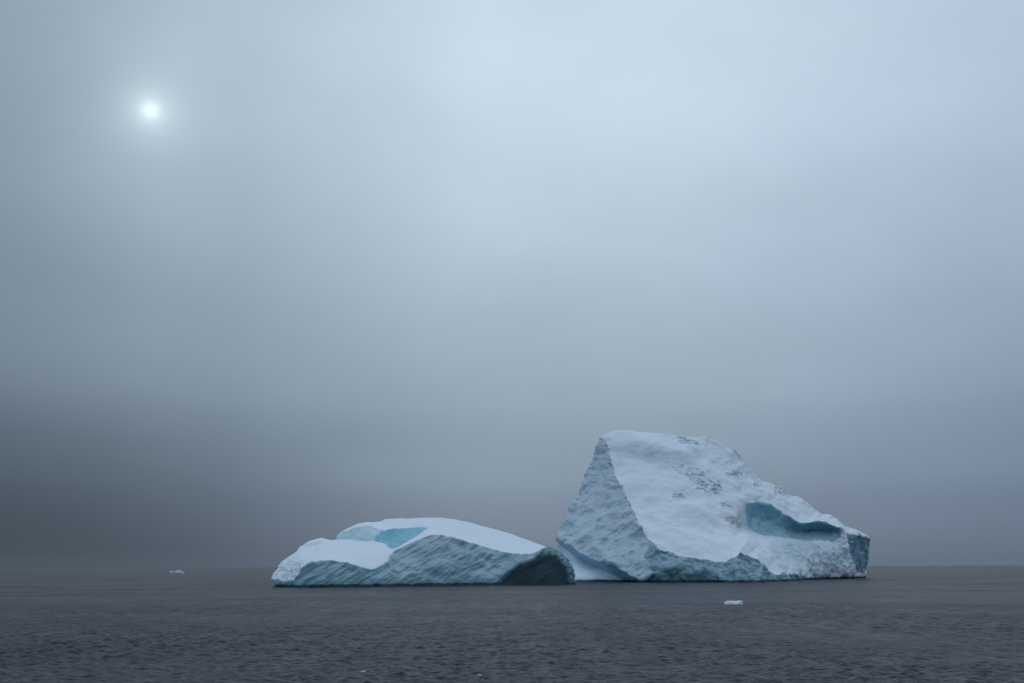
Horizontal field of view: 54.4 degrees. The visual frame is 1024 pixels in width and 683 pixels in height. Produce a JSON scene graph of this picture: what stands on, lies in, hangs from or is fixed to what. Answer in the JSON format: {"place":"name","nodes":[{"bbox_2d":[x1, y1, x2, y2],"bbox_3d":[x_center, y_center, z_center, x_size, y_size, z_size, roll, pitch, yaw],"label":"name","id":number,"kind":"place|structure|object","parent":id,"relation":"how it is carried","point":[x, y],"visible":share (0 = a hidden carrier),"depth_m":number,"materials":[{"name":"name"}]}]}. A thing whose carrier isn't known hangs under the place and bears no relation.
{"place":"outdoors","nodes":[
{"label":"outdoors","id":0,"kind":"place"},
{"bbox_2d":[0,565,1023,682],"bbox_3d":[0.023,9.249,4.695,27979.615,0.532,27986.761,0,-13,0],"label":"sea","id":1,"kind":"structure","parent":0,"point":[920,624],"depth_m":127.80,"materials":[{"name":"black liquid"}]},
{"bbox_2d":[168,570,183,572],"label":"ice chunk","id":2,"kind":"object","parent":1,"relation":"in","point":[177,571],"visible":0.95,"depth_m":1238.24,"materials":[{"name":"white ice"}]},
{"bbox_2d":[271,517,575,586],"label":"iceberg","id":3,"kind":"object","parent":1,"relation":"in","point":[429,551],"visible":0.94,"depth_m":433.31,"materials":[{"name":"white ice"}]},
{"bbox_2d":[556,430,870,582],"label":"iceberg","id":4,"kind":"object","parent":1,"relation":"in","point":[652,507],"visible":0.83,"depth_m":560.88,"materials":[{"name":"white ice"}]},
{"bbox_2d":[724,600,742,604],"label":"ice chunk","id":5,"kind":"object","parent":1,"relation":"in","point":[734,602],"visible":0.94,"depth_m":209.55,"materials":[{"name":"white ice"}]},
{"bbox_2d":[0,0,1023,567],"label":"sky","id":6,"kind":"structure","parent":0,"point":[277,277],"materials":[{"name":"grey"}]}
]}

